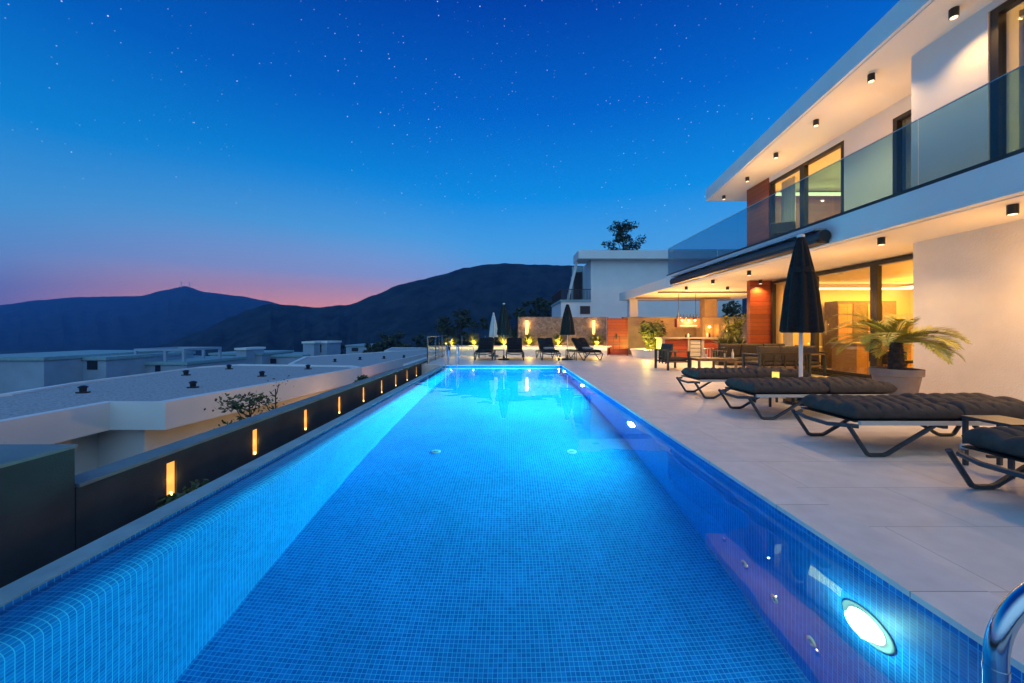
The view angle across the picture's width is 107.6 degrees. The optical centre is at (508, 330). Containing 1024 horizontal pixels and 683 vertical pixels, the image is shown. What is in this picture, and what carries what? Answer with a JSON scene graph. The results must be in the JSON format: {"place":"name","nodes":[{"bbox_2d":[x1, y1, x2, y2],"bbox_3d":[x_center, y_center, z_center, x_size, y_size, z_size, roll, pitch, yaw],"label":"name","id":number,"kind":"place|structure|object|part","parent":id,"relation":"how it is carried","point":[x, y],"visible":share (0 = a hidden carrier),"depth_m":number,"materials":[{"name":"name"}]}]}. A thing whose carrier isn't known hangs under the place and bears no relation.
{"place":"outdoors","nodes":[
{"label":"outdoors","id":0,"kind":"place"},
{"bbox_2d":[0,350,80,353],"bbox_3d":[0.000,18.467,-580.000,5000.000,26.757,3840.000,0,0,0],"label":"ground","id":1,"kind":"structure","parent":0,"point":[14,352],"depth_m":574.74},
{"bbox_2d":[0,444,77,587],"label":"end wall block","id":2,"kind":"structure","parent":1,"relation":"on","point":[37,506],"depth_m":2.62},
{"bbox_2d":[0,350,195,393],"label":"distant house","id":3,"kind":"structure","parent":1,"relation":"on","point":[22,371],"depth_m":35.33,"materials":[{"name":"paint"}]},
{"bbox_2d":[87,361,97,369],"bbox_3d":[-39.984,3.288,35.974,0.984,0.840,0.048,0,0,0],"label":"window","id":4,"kind":"structure","parent":3,"relation":"in","point":[91,365],"depth_m":35.95,"materials":[{"name":"black glass"}]},
{"bbox_2d":[0,364,361,474],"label":"flat roof house","id":5,"kind":"structure","parent":1,"relation":"on","point":[102,422],"depth_m":11.80,"materials":[{"name":"paint"}]},
{"bbox_2d":[204,389,278,428],"bbox_3d":[-5.869,3.373,8.267,1.267,4.155,1.010,0,0,0],"label":"sapling","id":6,"kind":"object","parent":1,"relation":"on","point":[233,404],"visible":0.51,"depth_m":8.25,"materials":[{"name":"green plant"}]},
{"bbox_2d":[208,347,309,364],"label":"distant house","id":7,"kind":"structure","parent":1,"relation":"on","point":[258,355],"depth_m":57.30,"materials":[{"name":"paint"}]},
{"bbox_2d":[75,354,444,549],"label":"boundary wall","id":8,"kind":"structure","parent":1,"relation":"on","point":[112,497],"depth_m":4.01,"materials":[{"name":"grey"}]},
{"bbox_2d":[254,375,293,413],"bbox_3d":[-5.530,3.282,8.870,0.887,4.337,0.999,0,0,-37],"label":"sapling","id":9,"kind":"object","parent":1,"relation":"on","point":[275,403],"visible":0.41,"depth_m":8.90,"materials":[{"name":"green plant"}]},
{"bbox_2d":[302,341,341,355],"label":"distant house","id":10,"kind":"structure","parent":1,"relation":"on","point":[315,348],"depth_m":62.00,"materials":[{"name":"white paint"}]},
{"bbox_2d":[288,349,432,377],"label":"flat roof house","id":11,"kind":"structure","parent":1,"relation":"on","point":[371,364],"depth_m":33.16,"materials":[{"name":"concrete"}]},
{"bbox_2d":[353,374,367,382],"bbox_3d":[-7.334,3.814,18.875,0.986,3.281,1.234,0,0,0],"label":"garden shrub","id":12,"kind":"object","parent":1,"relation":"on","point":[362,376],"visible":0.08,"depth_m":18.95,"materials":[{"name":"green plant"}]},
{"bbox_2d":[345,344,388,353],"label":"distant house","id":13,"kind":"structure","parent":1,"relation":"on","point":[355,348],"depth_m":80.00,"materials":[{"name":"paint"}]},
{"bbox_2d":[362,343,382,352],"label":"hillside tree","id":14,"kind":"object","parent":1,"relation":"on","point":[374,348],"visible":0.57,"depth_m":65.74,"materials":[{"name":"green plant"}]},
{"bbox_2d":[376,338,396,351],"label":"hillside tree","id":15,"kind":"object","parent":1,"relation":"on","point":[386,343],"visible":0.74,"depth_m":74.59,"materials":[{"name":"green plant"}]},
{"bbox_2d":[379,331,404,341],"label":"hillside tree","id":16,"kind":"object","parent":1,"relation":"on","point":[398,335],"visible":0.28,"depth_m":83.95,"materials":[{"name":"green plant"}]},
{"bbox_2d":[394,341,411,346],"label":"hillside tree","id":17,"kind":"object","parent":1,"relation":"on","point":[399,344],"visible":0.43,"depth_m":80.38,"materials":[{"name":"green plant"}]},
{"bbox_2d":[384,347,439,354],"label":"flat roof house","id":18,"kind":"structure","parent":1,"relation":"on","point":[408,348],"depth_m":63.04,"materials":[{"name":"white paint"}]},
{"bbox_2d":[412,333,432,347],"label":"hillside tree","id":19,"kind":"object","parent":1,"relation":"on","point":[418,341],"visible":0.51,"depth_m":93.98,"materials":[{"name":"green plant"}]},
{"bbox_2d":[423,335,441,351],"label":"hillside tree","id":20,"kind":"object","parent":1,"relation":"on","point":[431,344],"visible":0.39,"depth_m":69.02,"materials":[{"name":"green plant"}]},
{"bbox_2d":[437,324,456,350],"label":"hillside tree","id":21,"kind":"object","parent":1,"relation":"on","point":[453,328],"visible":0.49,"depth_m":59.41,"materials":[{"name":"green plant"}]},
{"bbox_2d":[434,309,470,350],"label":"hillside tree","id":22,"kind":"object","parent":1,"relation":"on","point":[462,322],"visible":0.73,"depth_m":45.62,"materials":[{"name":"green plant"}]},
{"bbox_2d":[456,318,488,345],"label":"hillside tree","id":23,"kind":"object","parent":1,"relation":"on","point":[463,340],"visible":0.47,"depth_m":43.74,"materials":[{"name":"green plant"}]},
{"bbox_2d":[490,322,502,345],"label":"hillside tree","id":24,"kind":"object","parent":1,"relation":"on","point":[496,343],"visible":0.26,"depth_m":59.81,"materials":[{"name":"green plant"}]},
{"bbox_2d":[504,308,525,337],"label":"hillside tree","id":25,"kind":"object","parent":1,"relation":"on","point":[517,314],"visible":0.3,"depth_m":49.27,"materials":[{"name":"green plant"}]},
{"bbox_2d":[522,297,550,316],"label":"hillside tree","id":26,"kind":"object","parent":1,"relation":"on","point":[537,307],"visible":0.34,"depth_m":60.68,"materials":[{"name":"green plant"}]},
{"bbox_2d":[538,299,551,316],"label":"hillside tree","id":27,"kind":"object","parent":1,"relation":"on","point":[544,304],"visible":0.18,"depth_m":58.08,"materials":[{"name":"green plant"}]},
{"bbox_2d":[601,219,645,249],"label":"pine tree","id":28,"kind":"object","parent":1,"relation":"on","point":[622,229],"visible":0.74,"depth_m":43.51,"materials":[{"name":"green plant"}]},
{"bbox_2d":[551,250,741,345],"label":"neighbour house","id":29,"kind":"structure","parent":1,"relation":"on","point":[601,280],"depth_m":28.00,"materials":[{"name":"paint"}]},
{"bbox_2d":[573,272,581,299],"bbox_3d":[5.673,-3.681,30.959,0.700,2.344,0.078,0,0,0],"label":"window","id":30,"kind":"structure","parent":29,"relation":"in","point":[577,284],"depth_m":30.92,"materials":[{"name":"glass"}]},
{"bbox_2d":[580,306,589,313],"bbox_3d":[5.675,-1.568,27.974,0.747,0.597,0.048,0,0,0],"label":"window","id":31,"kind":"structure","parent":29,"relation":"in","point":[583,309],"depth_m":27.95,"materials":[{"name":"black glass"}]},
{"bbox_2d":[721,300,746,316],"bbox_3d":[16.242,1.639,26.103,2.689,7.640,3.491,0,0,35],"label":"garden tree","id":32,"kind":"object","parent":1,"relation":"on","point":[730,310],"visible":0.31,"depth_m":26.52,"materials":[{"name":"green plant"}]},
{"bbox_2d":[0,286,280,350],"bbox_3d":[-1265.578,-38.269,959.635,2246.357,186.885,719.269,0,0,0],"label":"hill","id":33,"kind":"structure","parent":0,"point":[119,322],"depth_m":856.59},
{"bbox_2d":[155,479,208,508],"bbox_3d":[-2.933,1.652,3.456,0.537,0.453,0.494,0,0,34],"label":"ground cover shrub","id":34,"kind":"object","parent":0,"point":[196,484],"visible":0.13,"depth_m":3.44,"materials":[{"name":"green plant"}]},
{"bbox_2d":[134,347,247,372],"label":"distant house","id":35,"kind":"structure","parent":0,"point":[165,364],"depth_m":41.35,"materials":[{"name":"concrete"}]},
{"bbox_2d":[155,365,160,371],"bbox_3d":[-37.440,4.000,39.974,0.547,0.653,0.048,0,0,0],"label":"window","id":36,"kind":"structure","parent":35,"relation":"in","point":[157,367],"depth_m":39.96,"materials":[{"name":"black glass"}]},
{"bbox_2d":[133,263,746,355],"bbox_3d":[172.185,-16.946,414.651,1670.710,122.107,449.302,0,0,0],"label":"hill","id":37,"kind":"structure","parent":0,"point":[410,310],"depth_m":358.02,"materials":[{"name":"green plant"}]},
{"bbox_2d":[0,0,899,306],"label":"sky","id":38,"kind":"structure","parent":0,"point":[308,153],"materials":[{"name":"blue"}]},
{"bbox_2d":[464,333,478,345],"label":"ornamental grass","id":39,"kind":"object","parent":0,"point":[476,340],"depth_m":19.37,"materials":[{"name":"yellow plant"}]},
{"bbox_2d":[497,335,511,345],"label":"ornamental grass","id":40,"kind":"object","parent":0,"point":[501,339],"depth_m":19.36,"materials":[{"name":"yellow plant"}]},
{"bbox_2d":[521,332,536,345],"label":"ornamental grass","id":41,"kind":"object","parent":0,"point":[529,340],"depth_m":19.42,"materials":[{"name":"yellow plant"}]},
{"bbox_2d":[550,333,569,345],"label":"ornamental grass","id":42,"kind":"object","parent":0,"point":[558,340],"depth_m":19.36,"materials":[{"name":"yellow plant"}]},
{"bbox_2d":[587,332,605,345],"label":"ornamental grass","id":43,"kind":"object","parent":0,"point":[595,339],"depth_m":19.33,"materials":[{"name":"yellow plant"}]},
{"bbox_2d":[403,351,1023,598],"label":"pool deck","id":44,"kind":"structure","parent":0,"point":[920,496],"depth_m":3.46,"materials":[{"name":"tile"}]},
{"bbox_2d":[0,366,443,606],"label":"overflow ledge","id":45,"kind":"object","parent":44,"relation":"on","point":[31,581],"visible":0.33,"depth_m":2.56,"materials":[{"name":"concrete"}]},
{"bbox_2d":[445,344,458,367],"bbox_3d":[-2.100,1.365,13.909,0.440,1.769,0.619,0,0,0],"label":"pool ladder","id":46,"kind":"object","parent":44,"relation":"attached to","point":[448,355],"visible":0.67,"depth_m":13.69,"materials":[{"name":"silver metal"}]},
{"bbox_2d":[427,335,485,363],"bbox_3d":[-2.123,0.725,16.550,1.995,1.050,4.700,0,0,0],"label":"glass fence","id":47,"kind":"object","parent":44,"relation":"on","point":[442,346],"visible":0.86,"depth_m":17.35,"materials":[{"name":"silver metal"}]},
{"bbox_2d":[474,338,494,359],"bbox_3d":[-1.055,0.784,16.759,0.782,0.937,2.162,0,0,2],"label":"sun lounger","id":48,"kind":"object","parent":44,"relation":"on","point":[485,345],"visible":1,"depth_m":16.88,"materials":[{"name":"fabric"}]},
{"bbox_2d":[488,313,498,356],"bbox_3d":[-0.769,0.170,18.600,0.500,2.160,0.500,0,0,0],"label":"folded parasol","id":49,"kind":"object","parent":44,"relation":"on","point":[493,330],"visible":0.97,"depth_m":18.47,"materials":[{"name":"fabric"}]},
{"bbox_2d":[497,303,510,359],"bbox_3d":[-0.217,0.020,16.300,0.626,2.460,0.633,0,0,0],"label":"folded parasol","id":50,"kind":"object","parent":44,"relation":"on","point":[503,328],"visible":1,"depth_m":16.14,"materials":[{"name":"fabric"}]},
{"bbox_2d":[0,366,1023,681],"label":"pool basin","id":51,"kind":"object","parent":44,"relation":"in","point":[1016,672],"visible":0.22,"depth_m":2.28,"materials":[{"name":"tile"}]},
{"bbox_2d":[0,367,1023,682],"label":"pool water","id":52,"kind":"structure","parent":51,"relation":"in","point":[502,525],"depth_m":2.01,"materials":[{"name":"blue liquid"}]},
{"bbox_2d":[506,338,523,359],"bbox_3d":[0.252,0.784,16.760,0.782,0.937,2.162,0,0,0],"label":"sun lounger","id":53,"kind":"object","parent":44,"relation":"on","point":[514,345],"visible":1,"depth_m":16.88,"materials":[{"name":"fabric"}]},
{"bbox_2d":[449,346,610,355],"bbox_3d":[1.075,1.000,19.515,8.250,0.500,0.970,0,0,0],"label":"raised planter","id":54,"kind":"object","parent":44,"relation":"on","point":[468,350],"visible":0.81,"depth_m":19.10,"materials":[{"name":"grey"}]},
{"bbox_2d":[444,336,460,345],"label":"ornamental grass","id":55,"kind":"object","parent":54,"relation":"in","point":[453,341],"depth_m":19.34,"materials":[{"name":"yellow plant"}]},
{"bbox_2d":[536,338,560,359],"bbox_3d":[1.716,0.782,16.757,0.782,0.941,2.162,0,0,-4],"label":"sun lounger","id":56,"kind":"object","parent":44,"relation":"on","point":[546,345],"visible":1,"depth_m":16.88,"materials":[{"name":"fabric"}]},
{"bbox_2d":[518,317,605,345],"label":"rubble stone wall","id":57,"kind":"structure","parent":44,"relation":"on","point":[547,327],"depth_m":20.00,"materials":[{"name":"grey stone"}]},
{"bbox_2d":[560,303,574,359],"bbox_3d":[2.552,0.020,16.300,0.648,2.460,0.655,0,0,0],"label":"folded parasol","id":58,"kind":"object","parent":44,"relation":"on","point":[567,325],"visible":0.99,"depth_m":16.13,"materials":[{"name":"fabric"}]},
{"bbox_2d":[565,349,576,359],"bbox_3d":[2.662,1.025,16.100,0.420,0.450,0.420,0,0,0],"label":"side table","id":59,"kind":"object","parent":44,"relation":"on","point":[574,353],"visible":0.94,"depth_m":16.06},
{"bbox_2d":[568,338,602,360],"bbox_3d":[3.376,0.782,16.737,0.782,0.941,2.162,0,0,-12],"label":"sun lounger","id":60,"kind":"object","parent":44,"relation":"on","point":[581,345],"visible":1,"depth_m":16.76,"materials":[{"name":"fabric"}]},
{"bbox_2d":[607,317,627,355],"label":"wooden gate","id":61,"kind":"structure","parent":44,"relation":"on","point":[617,335],"depth_m":19.10,"materials":[{"name":"red wood"}]},
{"bbox_2d":[630,348,658,357],"bbox_3d":[7.000,1.060,18.300,2.080,0.380,2.080,0,0,0],"label":"curved planter","id":62,"kind":"object","parent":44,"relation":"on","point":[641,352],"visible":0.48,"depth_m":17.64,"materials":[{"name":"white concrete"}]},
{"bbox_2d":[637,318,666,349],"bbox_3d":[6.969,0.201,18.426,1.430,1.673,1.386,0,0,0],"label":"lit bush","id":63,"kind":"object","parent":62,"relation":"in","point":[650,333],"visible":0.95,"depth_m":18.19,"materials":[{"name":"green plant"}]},
{"bbox_2d":[654,343,689,370],"bbox_3d":[5.335,0.833,12.299,0.770,0.834,0.870,0,0,-6],"label":"armchair","id":64,"kind":"object","parent":44,"relation":"on","point":[665,352],"visible":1,"depth_m":11.99,"materials":[{"name":"grey wood"}]},
{"bbox_2d":[622,317,746,353],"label":"garden wall","id":65,"kind":"structure","parent":44,"relation":"on","point":[635,338],"depth_m":20.00,"materials":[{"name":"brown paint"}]},
{"bbox_2d":[655,337,735,356],"bbox_3d":[8.570,0.770,17.330,3.360,0.960,0.780,0,0,0],"label":"outdoor bar","id":66,"kind":"object","parent":44,"relation":"on","point":[694,346],"visible":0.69,"depth_m":17.05,"materials":[{"name":"stone"}]},
{"bbox_2d":[696,298,720,336],"bbox_3d":[10.396,-0.235,19.525,0.960,2.970,0.650,0,0,0],"label":"barbecue chimney","id":67,"kind":"object","parent":44,"relation":"on","point":[710,322],"visible":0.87,"depth_m":19.30,"materials":[{"name":"grey"}]},
{"bbox_2d":[689,357,738,367],"bbox_3d":[6.350,1.045,11.701,1.240,0.410,0.643,0,0,0],"label":"coffee table","id":68,"kind":"object","parent":44,"relation":"on","point":[699,359],"visible":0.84,"depth_m":11.40,"materials":[{"name":"brown wood"}]},
{"bbox_2d":[702,348,708,357],"bbox_3d":[6.150,0.693,11.700,0.180,0.295,0.180,0,0,0],"label":"table lantern","id":69,"kind":"object","parent":68,"relation":"on","point":[706,355],"visible":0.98,"depth_m":11.74,"materials":[{"name":"white glass"}]},
{"bbox_2d":[720,347,727,357],"bbox_3d":[6.750,0.672,11.750,0.160,0.335,0.160,0,0,0],"label":"table lantern","id":70,"kind":"object","parent":68,"relation":"on","point":[724,355],"visible":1,"depth_m":11.73,"materials":[{"name":"metal"}]},
{"bbox_2d":[715,351,745,364],"bbox_3d":[8.200,0.990,13.800,1.200,0.520,0.400,0,0,0],"label":"long plant trough","id":71,"kind":"object","parent":44,"relation":"on","point":[719,363],"visible":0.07,"depth_m":13.60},
{"bbox_2d":[712,334,730,345],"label":"trough grass","id":72,"kind":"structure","parent":71,"relation":"in","point":[722,340],"depth_m":13.73,"materials":[{"name":"green plant"}]},
{"bbox_2d":[714,334,743,343],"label":"trough grass","id":73,"kind":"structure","parent":71,"relation":"in","point":[731,338],"depth_m":13.71,"materials":[{"name":"green plant"}]},
{"bbox_2d":[733,333,746,343],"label":"trough grass","id":74,"kind":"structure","parent":71,"relation":"in","point":[739,341],"depth_m":13.72,"materials":[{"name":"green plant"}]},
{"bbox_2d":[439,364,1023,672],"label":"pool coping","id":75,"kind":"object","parent":44,"relation":"on","point":[962,605],"visible":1,"depth_m":2.26,"materials":[{"name":"stone"}]},
{"bbox_2d":[981,582,1023,682],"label":"pool handrail","id":76,"kind":"object","parent":75,"relation":"attached to","point":[1005,623],"visible":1,"depth_m":0.71,"materials":[{"name":"silver metal"}]},
{"bbox_2d":[720,313,746,338],"bbox_3d":[11.211,0.194,18.606,1.212,2.252,1.033,0,0,-38],"label":"bamboo","id":77,"kind":"object","parent":44,"relation":"on","point":[734,328],"visible":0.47,"depth_m":18.51,"materials":[{"name":"green plant"}]},
{"bbox_2d":[676,366,809,398],"bbox_3d":[4.470,0.981,7.275,2.181,0.544,0.782,0,0,0],"label":"sun lounger","id":78,"kind":"object","parent":44,"relation":"on","point":[709,375],"visible":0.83,"depth_m":6.95,"materials":[{"name":"fabric"}]},
{"bbox_2d":[712,344,784,367],"bbox_3d":[8.000,0.833,12.215,2.370,0.834,0.770,0,0,0],"label":"sofa","id":79,"kind":"object","parent":44,"relation":"on","point":[739,349],"visible":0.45,"depth_m":12.33,"materials":[{"name":"brown fabric"}]},
{"bbox_2d":[754,395,794,406],"bbox_3d":[4.500,1.045,6.380,0.420,0.410,0.420,0,0,0],"label":"side table","id":80,"kind":"object","parent":44,"relation":"on","point":[776,400],"visible":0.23,"depth_m":6.18,"materials":[{"name":"black metal"}]},
{"bbox_2d":[772,371,778,377],"bbox_3d":[4.500,0.759,6.330,0.104,0.162,0.104,0,0,0],"label":"candle lantern","id":81,"kind":"object","parent":80,"relation":"on","point":[775,373],"visible":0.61,"depth_m":6.29,"materials":[{"name":"yellow glass"}]},
{"bbox_2d":[742,346,810,375],"bbox_3d":[7.450,0.833,10.485,1.420,0.834,0.770,0,0,0],"label":"loveseat","id":82,"kind":"object","parent":44,"relation":"on","point":[780,356],"visible":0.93,"depth_m":10.23,"materials":[{"name":"fabric"}]},
{"bbox_2d":[779,234,824,405],"bbox_3d":[5.029,-0.205,6.450,0.615,2.910,0.623,0,0,0],"label":"folded parasol","id":83,"kind":"object","parent":44,"relation":"on","point":[801,312],"visible":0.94,"depth_m":6.32,"materials":[{"name":"fabric"}]},
{"bbox_2d":[718,376,897,419],"bbox_3d":[4.429,0.981,5.668,2.181,0.544,0.782,0,0,0],"label":"sun lounger","id":84,"kind":"object","parent":44,"relation":"on","point":[790,387],"visible":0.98,"depth_m":5.34,"materials":[{"name":"fabric"}]},
{"bbox_2d":[795,345,826,375],"bbox_3d":[8.365,0.833,10.752,0.770,0.834,0.870,0,0,-9],"label":"armchair","id":85,"kind":"object","parent":44,"relation":"on","point":[813,351],"visible":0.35,"depth_m":10.45,"materials":[{"name":"grey wood"}]},
{"bbox_2d":[619,0,1023,400],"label":"villa","id":86,"kind":"object","parent":44,"relation":"on","point":[880,160],"visible":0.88,"depth_m":6.82,"materials":[{"name":"paint"}]},
{"bbox_2d":[674,293,699,326],"bbox_3d":[8.212,-1.070,17.253,1.040,1.800,0.374,0,0,0],"label":"pendant rack","id":87,"kind":"object","parent":86,"relation":"hanging from","point":[686,322],"visible":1,"depth_m":17.16,"materials":[{"name":"orange wood"}]},
{"bbox_2d":[769,164,801,237],"bbox_3d":[8.260,-3.468,11.154,0.120,2.415,1.307,0,0,0],"label":"window","id":88,"kind":"structure","parent":86,"relation":"in","point":[771,184],"depth_m":11.60,"materials":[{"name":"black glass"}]},
{"bbox_2d":[771,279,812,370],"bbox_3d":[8.935,-0.255,11.858,0.150,2.850,1.756,0,0,0],"label":"sliding door","id":89,"kind":"structure","parent":86,"relation":"in","point":[773,283],"depth_m":12.65,"materials":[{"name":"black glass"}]},
{"bbox_2d":[802,140,843,225],"bbox_3d":[8.260,-3.468,9.843,0.120,2.415,1.307,0,0,0],"label":"window","id":90,"kind":"structure","parent":86,"relation":"in","point":[805,166],"depth_m":10.41,"materials":[{"name":"black glass"}]},
{"bbox_2d":[813,262,873,378],"bbox_3d":[8.935,-0.255,10.063,0.150,2.850,1.826,0,0,0],"label":"sliding door","id":91,"kind":"structure","parent":86,"relation":"in","point":[815,335],"depth_m":9.57,"materials":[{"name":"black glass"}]},
{"bbox_2d":[824,301,895,367],"bbox_3d":[11.550,0.130,12.340,1.900,2.200,0.520,0,0,0],"label":"tall cabinet","id":92,"kind":"object","parent":86,"relation":"on","point":[831,309],"visible":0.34,"depth_m":12.08,"materials":[{"name":"brown wood"}]},
{"bbox_3d":[10.840,0.130,12.089,0.440,2.000,0.018,0,0,0],"label":"door","id":93,"kind":"part","parent":92,"relation":"part of","materials":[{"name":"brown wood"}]},
{"bbox_3d":[11.310,0.130,12.089,0.440,2.000,0.018,0,0,0],"label":"door","id":94,"kind":"part","parent":92,"relation":"part of","materials":[{"name":"brown wood"}]},
{"bbox_3d":[11.780,0.130,12.089,0.440,2.000,0.018,0,0,0],"label":"door","id":95,"kind":"part","parent":92,"relation":"part of","materials":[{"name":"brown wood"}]},
{"bbox_3d":[12.250,0.130,12.089,0.440,2.000,0.018,0,0,0],"label":"door","id":96,"kind":"part","parent":92,"relation":"part of","materials":[{"name":"brown wood"}]},
{"bbox_2d":[869,351,888,366],"bbox_3d":[9.485,0.802,9.497,0.530,0.864,0.520,0,0,-11],"label":"dining chair","id":97,"kind":"object","parent":86,"relation":"on","point":[884,359],"visible":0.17,"depth_m":9.31,"materials":[{"name":"wood"}]},
{"bbox_2d":[874,255,912,366],"bbox_3d":[8.935,-0.255,8.253,0.150,2.850,1.786,0,0,0],"label":"sliding door","id":98,"kind":"structure","parent":86,"relation":"in","point":[877,269],"depth_m":9.06,"materials":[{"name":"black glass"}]},
{"bbox_2d":[893,109,910,193],"bbox_3d":[8.260,-3.393,7.560,0.120,2.265,0.900,0,0,0],"label":"window","id":99,"kind":"structure","parent":86,"relation":"in","point":[897,122],"depth_m":7.93,"materials":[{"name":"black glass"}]},
{"bbox_2d":[904,352,912,367],"bbox_3d":[10.391,0.802,9.712,0.520,0.864,0.530,0,0,-38],"label":"dining chair","id":100,"kind":"object","parent":86,"relation":"on","point":[908,361],"visible":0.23,"depth_m":9.73,"materials":[{"name":"wood"}]},
{"bbox_2d":[990,0,1023,158],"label":"window","id":101,"kind":"structure","parent":86,"relation":"in","point":[998,16],"depth_m":5.46,"materials":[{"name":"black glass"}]},
{"bbox_2d":[823,312,970,394],"bbox_3d":[6.408,0.449,6.251,1.785,1.602,1.811,0,0,31],"label":"potted palm","id":102,"kind":"object","parent":44,"relation":"on","point":[899,375],"visible":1,"depth_m":6.13,"materials":[{"name":"plant"}]},
{"bbox_2d":[791,392,1023,456],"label":"sun lounger","id":103,"kind":"object","parent":44,"relation":"on","point":[929,412],"visible":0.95,"depth_m":3.79,"materials":[{"name":"fabric"}]},
{"bbox_2d":[945,426,1023,488],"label":"sun lounger","id":104,"kind":"object","parent":44,"relation":"on","point":[1004,442],"visible":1,"depth_m":2.81,"materials":[{"name":"fabric"}]},
{"bbox_2d":[961,415,1023,469],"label":"side table","id":105,"kind":"object","parent":44,"relation":"on","point":[999,420],"visible":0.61,"depth_m":3.39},
{"bbox_2d":[769,221,795,237],"bbox_3d":[7.314,-2.586,9.932,0.600,0.748,0.670,0,0,23],"label":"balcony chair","id":106,"kind":"object","parent":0,"point":[775,229],"visible":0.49,"depth_m":10.14,"materials":[{"name":"fabric"}]},
{"bbox_2d":[829,342,912,373],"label":"kitchen island","id":107,"kind":"structure","parent":0,"point":[854,357],"depth_m":10.39,"materials":[{"name":"brown wood"}]}
]}

